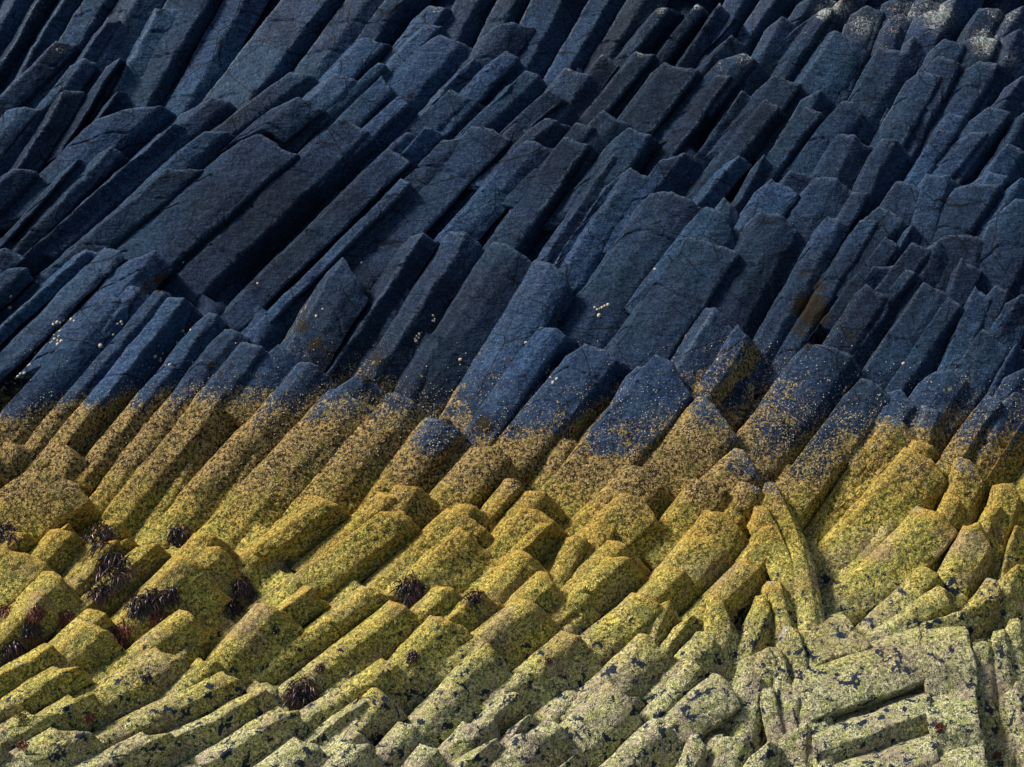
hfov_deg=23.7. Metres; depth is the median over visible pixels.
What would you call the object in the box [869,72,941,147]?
basalt column
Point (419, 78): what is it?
basalt column
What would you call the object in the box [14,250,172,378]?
basalt column
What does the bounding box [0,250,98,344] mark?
basalt column
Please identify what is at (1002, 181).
basalt column
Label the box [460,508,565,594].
basalt column
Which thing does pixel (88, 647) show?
basalt column
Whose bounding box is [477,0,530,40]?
basalt column
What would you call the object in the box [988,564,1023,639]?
basalt column
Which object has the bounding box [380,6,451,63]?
basalt column
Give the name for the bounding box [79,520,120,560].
seaweed tuft
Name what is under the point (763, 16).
basalt column
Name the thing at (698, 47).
basalt column
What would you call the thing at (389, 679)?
basalt column
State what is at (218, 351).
basalt column
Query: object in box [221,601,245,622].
seaweed tuft
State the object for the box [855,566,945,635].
basalt column
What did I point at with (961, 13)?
basalt column
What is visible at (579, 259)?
basalt column
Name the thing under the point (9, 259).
basalt column
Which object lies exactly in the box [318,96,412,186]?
basalt column
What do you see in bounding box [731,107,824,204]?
basalt column
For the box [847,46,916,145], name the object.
basalt column
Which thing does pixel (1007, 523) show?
basalt column
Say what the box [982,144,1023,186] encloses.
basalt column
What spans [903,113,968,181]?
basalt column
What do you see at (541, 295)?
basalt column
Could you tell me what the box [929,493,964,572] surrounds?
basalt column
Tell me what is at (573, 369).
basalt column
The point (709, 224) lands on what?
basalt column
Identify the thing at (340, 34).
basalt column
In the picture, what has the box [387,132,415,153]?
basalt column
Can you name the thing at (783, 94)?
basalt column
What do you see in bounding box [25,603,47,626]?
seaweed tuft
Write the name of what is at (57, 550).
basalt column
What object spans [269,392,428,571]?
basalt column
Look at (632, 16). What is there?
basalt column
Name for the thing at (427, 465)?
basalt column
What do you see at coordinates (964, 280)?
basalt column
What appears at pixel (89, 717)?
seaweed tuft
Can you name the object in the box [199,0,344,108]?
basalt column
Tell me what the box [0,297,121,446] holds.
basalt column
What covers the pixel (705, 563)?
basalt column
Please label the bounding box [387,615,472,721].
basalt column
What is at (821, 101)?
basalt column
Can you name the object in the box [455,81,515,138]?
basalt column
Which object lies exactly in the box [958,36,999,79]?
basalt column
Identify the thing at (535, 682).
basalt column
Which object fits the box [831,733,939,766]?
basalt column
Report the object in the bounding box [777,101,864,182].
basalt column
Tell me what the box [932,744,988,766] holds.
basalt column
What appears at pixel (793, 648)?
basalt column
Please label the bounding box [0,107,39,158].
basalt column
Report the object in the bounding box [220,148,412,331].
basalt column
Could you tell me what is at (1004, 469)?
basalt column
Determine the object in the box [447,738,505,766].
basalt column
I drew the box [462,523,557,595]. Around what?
basalt column
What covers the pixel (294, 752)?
basalt column
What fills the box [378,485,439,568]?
basalt column
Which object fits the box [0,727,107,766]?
basalt column
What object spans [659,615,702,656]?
basalt column
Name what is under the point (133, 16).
basalt column
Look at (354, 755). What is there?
basalt column
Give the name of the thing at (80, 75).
basalt column
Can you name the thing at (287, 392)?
basalt column
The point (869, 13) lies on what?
basalt column
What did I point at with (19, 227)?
basalt column
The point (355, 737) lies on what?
basalt column
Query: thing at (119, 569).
seaweed tuft
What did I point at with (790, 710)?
basalt column
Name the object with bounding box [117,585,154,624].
seaweed tuft
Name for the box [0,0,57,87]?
basalt column
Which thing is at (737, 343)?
basalt column
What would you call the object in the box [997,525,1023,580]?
basalt column
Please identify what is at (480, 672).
basalt column
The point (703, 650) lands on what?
basalt column
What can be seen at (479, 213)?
basalt column
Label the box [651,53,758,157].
basalt column
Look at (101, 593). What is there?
seaweed tuft
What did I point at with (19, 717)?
seaweed tuft
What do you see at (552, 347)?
basalt column
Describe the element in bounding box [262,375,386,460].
basalt column
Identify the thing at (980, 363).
basalt column
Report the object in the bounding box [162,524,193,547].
seaweed tuft
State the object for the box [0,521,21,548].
seaweed tuft
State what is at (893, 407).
basalt column
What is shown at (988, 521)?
basalt column
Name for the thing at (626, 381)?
basalt column
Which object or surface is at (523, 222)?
basalt column
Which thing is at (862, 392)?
basalt column
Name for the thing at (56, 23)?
basalt column
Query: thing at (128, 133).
basalt column
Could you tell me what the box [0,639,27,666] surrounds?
seaweed tuft
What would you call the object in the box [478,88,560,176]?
basalt column
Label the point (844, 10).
basalt column
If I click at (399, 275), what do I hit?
basalt column
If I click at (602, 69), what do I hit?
basalt column
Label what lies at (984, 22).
basalt column
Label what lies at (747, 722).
basalt column
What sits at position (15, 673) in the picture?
basalt column
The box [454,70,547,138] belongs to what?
basalt column
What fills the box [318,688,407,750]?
basalt column
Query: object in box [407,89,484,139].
basalt column
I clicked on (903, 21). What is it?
basalt column
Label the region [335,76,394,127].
basalt column
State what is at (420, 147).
basalt column
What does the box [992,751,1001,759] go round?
seaweed tuft
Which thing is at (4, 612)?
seaweed tuft
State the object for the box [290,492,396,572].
basalt column
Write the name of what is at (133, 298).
basalt column
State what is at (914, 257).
basalt column
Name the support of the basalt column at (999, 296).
on the rock face
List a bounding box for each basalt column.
[0,0,32,54]
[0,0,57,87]
[0,41,82,117]
[0,58,98,175]
[0,106,175,234]
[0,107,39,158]
[0,159,81,248]
[0,168,203,320]
[0,169,39,217]
[0,247,127,386]
[0,248,25,273]
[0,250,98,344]
[0,267,33,309]
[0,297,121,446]
[0,471,99,540]
[0,475,8,488]
[0,531,38,552]
[0,547,57,612]
[0,571,80,642]
[0,591,60,664]
[0,643,65,698]
[0,666,94,723]
[0,710,73,751]
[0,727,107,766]
[0,742,9,765]
[6,90,90,173]
[7,0,82,86]
[9,621,124,692]
[11,147,129,255]
[11,286,149,444]
[13,124,185,277]
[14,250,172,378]
[22,297,202,473]
[24,290,172,458]
[26,0,117,108]
[28,528,83,574]
[37,693,107,730]
[40,96,237,260]
[46,58,124,163]
[48,609,115,645]
[54,543,171,633]
[60,520,136,583]
[61,524,83,543]
[68,540,120,597]
[72,647,189,732]
[72,731,185,766]
[74,20,120,63]
[74,312,227,495]
[77,329,249,537]
[83,342,267,545]
[84,0,166,120]
[89,8,177,124]
[89,131,236,231]
[92,609,209,681]
[92,670,246,747]
[93,91,125,121]
[110,555,231,649]
[115,133,299,281]
[118,539,139,554]
[119,0,223,110]
[137,362,336,549]
[145,686,281,766]
[148,546,243,621]
[154,658,229,701]
[156,118,381,303]
[165,0,268,119]
[175,532,238,559]
[177,706,307,766]
[196,388,375,549]
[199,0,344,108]
[205,603,303,684]
[211,72,319,135]
[217,97,325,154]
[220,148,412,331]
[222,344,304,426]
[235,496,349,571]
[244,179,411,342]
[244,585,398,687]
[247,511,419,609]
[253,737,326,766]
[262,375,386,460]
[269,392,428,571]
[270,73,366,149]
[276,586,329,626]
[277,600,417,710]
[280,139,459,328]
[280,257,368,370]
[284,63,387,153]
[287,126,511,325]
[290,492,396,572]
[293,0,384,79]
[299,658,411,729]
[301,698,366,744]
[315,731,375,766]
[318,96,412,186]
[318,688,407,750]
[319,37,391,82]
[320,743,382,766]
[324,233,439,388]
[328,720,374,746]
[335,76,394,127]
[345,127,445,233]
[354,0,431,46]
[355,231,483,393]
[356,417,465,510]
[358,35,472,171]
[359,585,462,672]
[362,508,493,592]
[372,58,483,161]
[375,721,426,766]
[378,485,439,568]
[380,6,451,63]
[382,25,445,80]
[382,526,491,608]
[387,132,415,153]
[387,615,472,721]
[394,242,531,418]
[401,743,445,766]
[403,51,520,179]
[403,641,511,723]
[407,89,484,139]
[409,682,482,747]
[422,140,552,269]
[424,445,516,527]
[431,598,563,684]
[432,326,576,488]
[438,259,570,432]
[438,719,500,766]
[442,0,496,47]
[442,588,504,632]
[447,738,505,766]
[449,22,535,79]
[452,503,495,531]
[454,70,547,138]
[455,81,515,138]
[457,118,571,200]
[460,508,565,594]
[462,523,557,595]
[471,690,526,737]
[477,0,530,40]
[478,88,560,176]
[479,630,602,715]
[480,137,592,256]
[480,478,525,526]
[480,550,553,604]
[483,344,632,503]
[487,733,567,766]
[489,0,588,98]
[489,491,566,535]
[494,122,596,222]
[499,715,538,745]
[504,571,565,614]
[523,68,594,131]
[527,718,572,756]
[532,99,567,125]
[537,154,617,263]
[539,128,656,232]
[539,354,693,527]
[542,493,664,572]
[543,0,625,85]
[545,62,699,223]
[545,465,673,560]
[549,556,647,626]
[550,535,588,589]
[553,167,647,327]
[558,191,702,354]
[559,633,673,722]
[559,682,642,766]
[559,753,587,766]
[560,540,651,595]
[561,110,632,201]
[566,54,618,125]
[571,51,656,126]
[580,592,662,666]
[583,0,667,72]
[583,521,615,560]
[599,718,683,766]
[602,153,696,255]
[607,236,740,400]
[608,7,683,80]
[610,366,643,404]
[612,4,709,118]
[623,207,734,313]
[637,565,691,603]
[639,478,730,571]
[639,659,705,724]
[640,396,742,496]
[641,631,731,704]
[642,74,731,175]
[645,600,680,646]
[647,510,748,578]
[647,535,733,615]
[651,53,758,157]
[657,448,762,520]
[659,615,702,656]
[660,673,740,745]
[670,307,732,394]
[672,35,746,113]
[673,90,750,196]
[676,3,729,68]
[676,734,709,766]
[679,558,762,623]
[684,99,786,202]
[692,156,752,208]
[692,325,760,406]
[694,0,759,68]
[701,594,739,679]
[702,17,739,54]
[703,16,795,144]
[703,75,801,158]
[707,736,757,766]
[708,211,799,339]
[715,198,738,230]
[718,647,776,742]
[723,481,763,537]
[727,594,772,684]
[728,216,850,432]
[729,669,766,749]
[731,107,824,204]
[731,526,778,629]
[732,155,770,213]
[732,179,799,242]
[736,0,802,55]
[737,343,861,486]
[743,742,780,766]
[747,378,889,538]
[747,506,796,619]
[754,30,869,162]
[754,220,877,399]
[759,482,837,766]
[759,581,797,654]
[759,687,784,744]
[765,8,836,82]
[769,90,835,151]
[769,647,799,732]
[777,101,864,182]
[777,722,811,766]
[779,170,812,194]
[779,626,808,679]
[779,696,799,732]
[781,177,852,287]
[788,0,835,27]
[792,678,816,766]
[797,611,871,665]
[802,415,917,542]
[802,626,924,721]
[807,134,873,189]
[807,237,898,344]
[812,688,930,763]
[813,0,866,50]
[813,207,909,297]
[817,446,947,589]
[820,506,957,625]
[822,284,901,363]
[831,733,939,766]
[833,18,873,110]
[836,192,870,231]
[839,369,968,506]
[841,389,915,476]
[847,5,884,84]
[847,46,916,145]
[847,282,951,391]
[852,139,914,219]
[853,269,917,356]
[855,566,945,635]
[862,265,893,288]
[864,585,955,640]
[866,19,900,64]
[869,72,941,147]
[874,243,930,293]
[879,36,924,127]
[879,181,919,224]
[880,0,915,20]
[881,14,912,50]
[884,297,963,397]
[885,240,948,334]
[888,225,918,266]
[903,10,953,67]
[903,61,1002,180]
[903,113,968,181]
[904,56,962,173]
[906,129,955,185]
[907,0,946,18]
[907,440,939,463]
[910,174,960,246]
[913,626,977,696]
[916,39,965,73]
[916,405,940,445]
[919,599,1001,639]
[923,394,1003,510]
[926,183,1004,247]
[926,689,985,752]
[927,235,983,291]
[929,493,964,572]
[931,132,987,177]
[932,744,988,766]
[934,258,981,371]
[934,329,1008,456]
[937,286,991,370]
[937,521,994,599]
[938,0,983,41]
[943,457,987,556]
[952,107,1014,185]
[957,8,1003,42]
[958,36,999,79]
[962,578,1004,644]
[971,638,1002,752]
[972,171,1010,189]
[972,392,1023,490]
[974,29,1023,116]
[976,113,1023,179]
[976,178,1023,237]
[976,198,1023,297]
[978,506,1003,543]
[981,76,1023,170]
[981,285,1014,330]
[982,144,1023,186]
[983,421,1023,498]
[986,483,1021,579]
[987,343,1023,396]
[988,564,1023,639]
[989,313,1023,351]
[991,629,1017,733]
[992,6,1023,62]
[993,368,1023,401]
[995,294,1023,346]
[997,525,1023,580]
[1004,681,1023,766]
[1005,618,1023,683]
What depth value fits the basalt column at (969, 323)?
18.21 m
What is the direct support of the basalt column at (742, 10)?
on the rock face
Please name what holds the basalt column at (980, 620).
on the rock face
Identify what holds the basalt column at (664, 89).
on the rock face
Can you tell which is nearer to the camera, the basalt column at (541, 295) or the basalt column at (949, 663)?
the basalt column at (949, 663)
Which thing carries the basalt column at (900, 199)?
on the rock face
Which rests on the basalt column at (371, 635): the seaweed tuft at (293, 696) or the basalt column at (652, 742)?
the seaweed tuft at (293, 696)
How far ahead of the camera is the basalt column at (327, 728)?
16.29 m
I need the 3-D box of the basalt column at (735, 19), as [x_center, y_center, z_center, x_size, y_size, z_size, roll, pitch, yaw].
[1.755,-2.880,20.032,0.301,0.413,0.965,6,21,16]
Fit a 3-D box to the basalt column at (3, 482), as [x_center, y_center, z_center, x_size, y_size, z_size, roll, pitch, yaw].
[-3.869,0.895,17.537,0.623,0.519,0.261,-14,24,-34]
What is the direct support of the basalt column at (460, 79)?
on the rock face
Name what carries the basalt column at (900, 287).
on the rock face
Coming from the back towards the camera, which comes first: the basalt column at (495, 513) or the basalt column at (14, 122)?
the basalt column at (14, 122)
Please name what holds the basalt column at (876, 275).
on the rock face
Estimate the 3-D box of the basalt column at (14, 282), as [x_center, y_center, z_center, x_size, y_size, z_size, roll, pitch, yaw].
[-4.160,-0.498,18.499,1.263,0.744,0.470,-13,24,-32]
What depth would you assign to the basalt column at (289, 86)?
19.33 m
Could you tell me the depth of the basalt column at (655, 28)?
19.70 m
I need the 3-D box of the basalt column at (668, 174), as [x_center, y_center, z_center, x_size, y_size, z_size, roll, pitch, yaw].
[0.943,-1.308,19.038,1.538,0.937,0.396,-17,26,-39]
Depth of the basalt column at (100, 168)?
18.92 m
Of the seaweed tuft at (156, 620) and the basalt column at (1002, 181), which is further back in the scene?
the basalt column at (1002, 181)
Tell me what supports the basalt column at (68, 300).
on the rock face
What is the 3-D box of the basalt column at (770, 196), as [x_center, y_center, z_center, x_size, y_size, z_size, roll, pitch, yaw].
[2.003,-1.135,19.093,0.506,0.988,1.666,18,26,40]
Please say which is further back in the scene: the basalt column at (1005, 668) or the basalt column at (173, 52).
the basalt column at (173, 52)
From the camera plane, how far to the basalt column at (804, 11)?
19.78 m
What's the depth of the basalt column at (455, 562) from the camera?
17.09 m
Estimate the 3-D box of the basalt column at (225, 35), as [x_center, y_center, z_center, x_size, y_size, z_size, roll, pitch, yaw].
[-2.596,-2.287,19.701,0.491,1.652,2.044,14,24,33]
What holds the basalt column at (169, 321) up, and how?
on the rock face
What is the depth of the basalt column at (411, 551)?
17.19 m
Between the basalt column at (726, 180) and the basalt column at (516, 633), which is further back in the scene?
the basalt column at (726, 180)
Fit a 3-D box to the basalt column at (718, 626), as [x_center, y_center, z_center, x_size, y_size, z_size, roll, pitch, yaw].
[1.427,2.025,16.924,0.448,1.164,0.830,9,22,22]
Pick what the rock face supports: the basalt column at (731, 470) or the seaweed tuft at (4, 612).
the basalt column at (731, 470)
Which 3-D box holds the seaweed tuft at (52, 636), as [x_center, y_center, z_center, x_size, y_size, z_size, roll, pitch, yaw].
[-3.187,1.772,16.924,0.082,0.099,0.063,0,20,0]
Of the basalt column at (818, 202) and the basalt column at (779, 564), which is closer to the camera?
the basalt column at (779, 564)
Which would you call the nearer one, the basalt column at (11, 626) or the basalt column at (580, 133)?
the basalt column at (11, 626)
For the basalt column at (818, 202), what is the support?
on the rock face
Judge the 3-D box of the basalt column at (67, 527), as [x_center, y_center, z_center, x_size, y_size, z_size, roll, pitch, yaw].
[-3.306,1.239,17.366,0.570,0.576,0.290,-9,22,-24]
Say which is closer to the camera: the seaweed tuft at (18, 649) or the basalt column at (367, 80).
the seaweed tuft at (18, 649)
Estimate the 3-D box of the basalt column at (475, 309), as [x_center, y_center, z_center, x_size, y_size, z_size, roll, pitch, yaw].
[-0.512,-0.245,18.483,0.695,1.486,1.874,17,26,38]
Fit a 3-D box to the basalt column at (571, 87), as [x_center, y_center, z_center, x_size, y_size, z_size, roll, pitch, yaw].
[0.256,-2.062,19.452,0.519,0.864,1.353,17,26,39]
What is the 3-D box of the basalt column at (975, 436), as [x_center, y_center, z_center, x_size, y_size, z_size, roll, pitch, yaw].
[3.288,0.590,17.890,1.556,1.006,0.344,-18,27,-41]
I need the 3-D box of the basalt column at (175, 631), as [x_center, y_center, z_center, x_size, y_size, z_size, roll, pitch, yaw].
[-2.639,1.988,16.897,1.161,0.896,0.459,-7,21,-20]
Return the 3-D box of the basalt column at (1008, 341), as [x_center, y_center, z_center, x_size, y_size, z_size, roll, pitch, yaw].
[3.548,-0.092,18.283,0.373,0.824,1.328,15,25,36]
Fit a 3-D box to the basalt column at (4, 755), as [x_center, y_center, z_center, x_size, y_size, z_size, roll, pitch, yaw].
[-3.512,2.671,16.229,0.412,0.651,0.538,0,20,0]
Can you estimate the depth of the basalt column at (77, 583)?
17.07 m
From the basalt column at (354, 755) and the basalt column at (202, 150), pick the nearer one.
the basalt column at (354, 755)
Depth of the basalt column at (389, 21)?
19.79 m
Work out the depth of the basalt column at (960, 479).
17.43 m
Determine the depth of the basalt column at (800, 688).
16.31 m
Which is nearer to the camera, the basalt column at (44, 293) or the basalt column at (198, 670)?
the basalt column at (198, 670)
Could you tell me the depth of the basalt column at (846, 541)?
17.41 m
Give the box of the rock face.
[0,0,1023,766]
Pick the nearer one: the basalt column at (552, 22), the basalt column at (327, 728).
the basalt column at (327, 728)
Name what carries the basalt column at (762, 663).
on the rock face
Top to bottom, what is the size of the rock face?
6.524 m
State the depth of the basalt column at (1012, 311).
18.26 m
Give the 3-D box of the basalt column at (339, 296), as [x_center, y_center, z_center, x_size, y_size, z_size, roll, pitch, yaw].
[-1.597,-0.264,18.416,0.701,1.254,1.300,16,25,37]
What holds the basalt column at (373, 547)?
on the rock face
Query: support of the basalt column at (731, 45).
on the rock face
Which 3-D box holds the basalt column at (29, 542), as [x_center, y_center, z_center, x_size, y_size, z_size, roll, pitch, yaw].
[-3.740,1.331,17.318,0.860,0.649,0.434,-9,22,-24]
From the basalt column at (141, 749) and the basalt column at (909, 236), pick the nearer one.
the basalt column at (141, 749)
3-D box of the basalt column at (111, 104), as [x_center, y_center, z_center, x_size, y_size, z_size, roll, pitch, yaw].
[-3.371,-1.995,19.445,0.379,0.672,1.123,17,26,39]
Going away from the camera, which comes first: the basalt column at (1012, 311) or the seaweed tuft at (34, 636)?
the seaweed tuft at (34, 636)
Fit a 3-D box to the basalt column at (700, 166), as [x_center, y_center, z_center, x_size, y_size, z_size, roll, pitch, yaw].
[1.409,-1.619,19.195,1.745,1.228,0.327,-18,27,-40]
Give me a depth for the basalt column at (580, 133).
18.97 m
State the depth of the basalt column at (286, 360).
17.98 m
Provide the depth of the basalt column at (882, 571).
17.15 m
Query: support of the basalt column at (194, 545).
on the rock face
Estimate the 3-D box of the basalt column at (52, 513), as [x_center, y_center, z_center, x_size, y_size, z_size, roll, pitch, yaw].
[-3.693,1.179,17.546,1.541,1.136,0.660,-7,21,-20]
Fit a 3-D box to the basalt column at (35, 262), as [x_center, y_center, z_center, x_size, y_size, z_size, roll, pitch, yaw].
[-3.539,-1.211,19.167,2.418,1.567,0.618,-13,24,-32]
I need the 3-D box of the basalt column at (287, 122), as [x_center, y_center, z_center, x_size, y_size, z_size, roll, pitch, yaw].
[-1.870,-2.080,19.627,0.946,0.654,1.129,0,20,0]
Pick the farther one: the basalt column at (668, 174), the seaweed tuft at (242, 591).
the basalt column at (668, 174)
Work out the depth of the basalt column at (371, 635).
16.73 m
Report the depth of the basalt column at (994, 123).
19.16 m
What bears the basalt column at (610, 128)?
on the rock face
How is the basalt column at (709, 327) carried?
attached to the rock face
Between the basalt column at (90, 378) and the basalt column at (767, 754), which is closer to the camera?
the basalt column at (767, 754)
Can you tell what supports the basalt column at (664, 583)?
on the rock face
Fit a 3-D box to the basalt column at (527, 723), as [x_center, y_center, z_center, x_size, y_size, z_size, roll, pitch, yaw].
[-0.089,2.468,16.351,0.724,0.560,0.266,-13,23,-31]
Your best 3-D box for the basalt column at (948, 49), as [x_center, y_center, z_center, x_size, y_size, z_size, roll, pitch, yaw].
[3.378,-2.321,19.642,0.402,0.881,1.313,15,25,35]
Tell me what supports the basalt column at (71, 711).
on the rock face
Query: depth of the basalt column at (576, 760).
16.05 m
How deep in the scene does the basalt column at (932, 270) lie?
18.50 m
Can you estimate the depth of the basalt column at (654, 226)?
18.58 m
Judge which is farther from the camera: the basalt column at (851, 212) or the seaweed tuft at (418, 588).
the basalt column at (851, 212)
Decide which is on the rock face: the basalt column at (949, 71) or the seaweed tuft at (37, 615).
the basalt column at (949, 71)
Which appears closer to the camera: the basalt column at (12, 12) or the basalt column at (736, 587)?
the basalt column at (736, 587)
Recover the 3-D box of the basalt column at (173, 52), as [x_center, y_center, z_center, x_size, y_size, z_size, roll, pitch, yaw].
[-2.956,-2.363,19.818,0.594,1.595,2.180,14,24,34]
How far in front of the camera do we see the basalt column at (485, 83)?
19.42 m
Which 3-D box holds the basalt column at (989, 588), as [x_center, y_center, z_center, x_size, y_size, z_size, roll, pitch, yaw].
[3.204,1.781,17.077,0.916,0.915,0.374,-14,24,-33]
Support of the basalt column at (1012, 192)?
on the rock face
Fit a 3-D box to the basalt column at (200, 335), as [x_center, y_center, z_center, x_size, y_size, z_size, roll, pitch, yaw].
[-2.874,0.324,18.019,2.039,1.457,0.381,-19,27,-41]
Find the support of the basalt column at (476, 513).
on the rock face
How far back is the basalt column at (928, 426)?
17.73 m
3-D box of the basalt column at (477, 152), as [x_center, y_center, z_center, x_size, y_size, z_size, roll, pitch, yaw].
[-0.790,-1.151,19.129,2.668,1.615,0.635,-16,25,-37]
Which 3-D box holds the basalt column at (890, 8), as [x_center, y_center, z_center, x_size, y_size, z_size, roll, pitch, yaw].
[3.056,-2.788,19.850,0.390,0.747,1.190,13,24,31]
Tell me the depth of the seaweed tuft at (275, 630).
16.75 m
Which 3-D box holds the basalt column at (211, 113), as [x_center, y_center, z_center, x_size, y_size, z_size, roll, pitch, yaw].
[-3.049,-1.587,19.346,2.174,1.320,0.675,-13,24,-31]
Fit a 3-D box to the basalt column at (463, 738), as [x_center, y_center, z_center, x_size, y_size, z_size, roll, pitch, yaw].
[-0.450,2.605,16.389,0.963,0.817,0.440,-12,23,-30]
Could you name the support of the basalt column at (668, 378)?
on the rock face
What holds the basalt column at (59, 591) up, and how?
on the rock face
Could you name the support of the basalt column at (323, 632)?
on the rock face
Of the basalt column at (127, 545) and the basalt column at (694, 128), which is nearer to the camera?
the basalt column at (127, 545)
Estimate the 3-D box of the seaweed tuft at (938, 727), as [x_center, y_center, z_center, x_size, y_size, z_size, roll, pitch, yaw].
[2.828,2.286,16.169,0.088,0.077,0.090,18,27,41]
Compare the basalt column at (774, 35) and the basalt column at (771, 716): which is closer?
the basalt column at (771, 716)
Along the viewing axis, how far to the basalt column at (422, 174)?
18.90 m
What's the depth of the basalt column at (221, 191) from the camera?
18.88 m
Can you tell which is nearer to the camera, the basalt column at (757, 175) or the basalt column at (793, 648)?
the basalt column at (793, 648)
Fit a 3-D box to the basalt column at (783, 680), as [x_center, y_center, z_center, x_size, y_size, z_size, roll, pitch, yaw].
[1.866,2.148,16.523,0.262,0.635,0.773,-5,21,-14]
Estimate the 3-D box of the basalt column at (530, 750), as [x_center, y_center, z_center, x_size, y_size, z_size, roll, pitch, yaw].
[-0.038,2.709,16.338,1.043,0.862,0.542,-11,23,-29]
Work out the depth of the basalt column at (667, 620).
16.80 m
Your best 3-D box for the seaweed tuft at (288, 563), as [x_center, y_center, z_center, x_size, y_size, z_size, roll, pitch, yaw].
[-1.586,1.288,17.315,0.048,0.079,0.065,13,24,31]
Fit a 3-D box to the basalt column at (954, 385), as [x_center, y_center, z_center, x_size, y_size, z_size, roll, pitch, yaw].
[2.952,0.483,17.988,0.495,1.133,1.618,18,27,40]
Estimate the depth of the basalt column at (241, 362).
17.78 m
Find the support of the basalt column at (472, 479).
on the rock face
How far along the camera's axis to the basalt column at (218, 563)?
17.04 m
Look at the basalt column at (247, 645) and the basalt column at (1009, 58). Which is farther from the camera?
the basalt column at (1009, 58)
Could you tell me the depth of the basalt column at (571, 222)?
18.84 m
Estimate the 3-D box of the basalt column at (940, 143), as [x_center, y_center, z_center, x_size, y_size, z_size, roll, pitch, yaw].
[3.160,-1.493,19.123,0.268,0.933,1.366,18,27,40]
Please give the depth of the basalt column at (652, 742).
16.18 m
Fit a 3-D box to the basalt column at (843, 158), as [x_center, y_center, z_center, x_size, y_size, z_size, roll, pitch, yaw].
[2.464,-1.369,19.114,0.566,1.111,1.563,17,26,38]
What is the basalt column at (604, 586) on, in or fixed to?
on the rock face
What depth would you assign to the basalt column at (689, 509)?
17.33 m
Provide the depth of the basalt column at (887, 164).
19.00 m
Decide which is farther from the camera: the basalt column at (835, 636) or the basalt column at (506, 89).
the basalt column at (506, 89)
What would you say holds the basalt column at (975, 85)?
on the rock face
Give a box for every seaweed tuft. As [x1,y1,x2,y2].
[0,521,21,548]
[0,604,13,619]
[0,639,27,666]
[14,711,29,724]
[15,740,29,750]
[18,620,47,648]
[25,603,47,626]
[47,632,56,641]
[56,609,75,628]
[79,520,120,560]
[81,581,116,611]
[84,712,96,723]
[85,549,141,599]
[109,616,137,649]
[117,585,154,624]
[141,588,175,617]
[142,674,152,684]
[147,611,166,628]
[159,585,183,607]
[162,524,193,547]
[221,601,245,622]
[229,568,260,605]
[272,626,279,635]
[275,670,323,709]
[284,559,293,568]
[314,664,323,672]
[388,570,430,608]
[405,649,420,665]
[460,588,484,614]
[544,657,551,664]
[933,722,946,733]
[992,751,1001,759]
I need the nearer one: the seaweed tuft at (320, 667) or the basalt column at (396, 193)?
the seaweed tuft at (320, 667)
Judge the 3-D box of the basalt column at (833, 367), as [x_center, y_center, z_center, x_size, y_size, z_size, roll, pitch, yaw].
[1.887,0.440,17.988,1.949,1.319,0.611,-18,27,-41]
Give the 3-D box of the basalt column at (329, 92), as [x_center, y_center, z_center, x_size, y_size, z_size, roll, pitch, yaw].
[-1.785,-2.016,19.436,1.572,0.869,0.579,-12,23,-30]
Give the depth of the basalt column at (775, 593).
16.81 m
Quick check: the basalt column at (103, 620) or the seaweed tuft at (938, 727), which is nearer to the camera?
the seaweed tuft at (938, 727)
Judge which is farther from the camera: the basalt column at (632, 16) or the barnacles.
the basalt column at (632, 16)
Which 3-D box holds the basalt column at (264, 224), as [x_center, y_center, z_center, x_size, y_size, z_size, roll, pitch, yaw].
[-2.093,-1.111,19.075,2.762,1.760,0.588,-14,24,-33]
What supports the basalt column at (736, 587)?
on the rock face
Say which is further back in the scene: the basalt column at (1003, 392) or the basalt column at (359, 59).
the basalt column at (359, 59)
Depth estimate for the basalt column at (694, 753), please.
16.11 m
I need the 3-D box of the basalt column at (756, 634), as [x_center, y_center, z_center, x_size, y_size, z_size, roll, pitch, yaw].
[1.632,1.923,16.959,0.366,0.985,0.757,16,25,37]
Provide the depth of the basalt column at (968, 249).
18.61 m
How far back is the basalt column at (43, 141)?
19.24 m
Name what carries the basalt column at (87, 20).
on the rock face
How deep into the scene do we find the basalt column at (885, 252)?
18.43 m
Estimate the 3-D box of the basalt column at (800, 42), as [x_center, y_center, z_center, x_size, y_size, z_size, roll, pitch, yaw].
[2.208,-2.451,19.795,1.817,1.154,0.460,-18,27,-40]
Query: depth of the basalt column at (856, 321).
18.25 m
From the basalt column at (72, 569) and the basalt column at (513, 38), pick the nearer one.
the basalt column at (72, 569)
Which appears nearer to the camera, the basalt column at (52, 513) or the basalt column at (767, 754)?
the basalt column at (767, 754)
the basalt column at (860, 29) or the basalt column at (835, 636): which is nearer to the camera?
the basalt column at (835, 636)
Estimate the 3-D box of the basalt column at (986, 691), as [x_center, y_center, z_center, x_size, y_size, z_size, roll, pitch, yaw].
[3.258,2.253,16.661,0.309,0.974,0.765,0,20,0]
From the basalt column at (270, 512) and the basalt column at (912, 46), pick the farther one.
the basalt column at (912, 46)
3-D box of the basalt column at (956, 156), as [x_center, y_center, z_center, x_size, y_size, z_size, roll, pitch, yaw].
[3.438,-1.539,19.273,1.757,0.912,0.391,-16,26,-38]
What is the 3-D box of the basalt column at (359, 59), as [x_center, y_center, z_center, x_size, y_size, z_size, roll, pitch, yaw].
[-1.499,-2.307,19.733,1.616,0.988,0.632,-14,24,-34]
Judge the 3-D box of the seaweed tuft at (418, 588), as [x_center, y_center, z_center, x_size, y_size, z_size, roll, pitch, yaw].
[-0.706,1.470,16.982,0.345,0.327,0.222,0,20,0]
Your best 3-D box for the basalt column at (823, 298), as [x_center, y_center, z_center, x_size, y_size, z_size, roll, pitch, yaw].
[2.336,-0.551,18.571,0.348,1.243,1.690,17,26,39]
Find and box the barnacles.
[1,341,1023,538]
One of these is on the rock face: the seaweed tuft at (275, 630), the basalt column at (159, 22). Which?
the basalt column at (159, 22)

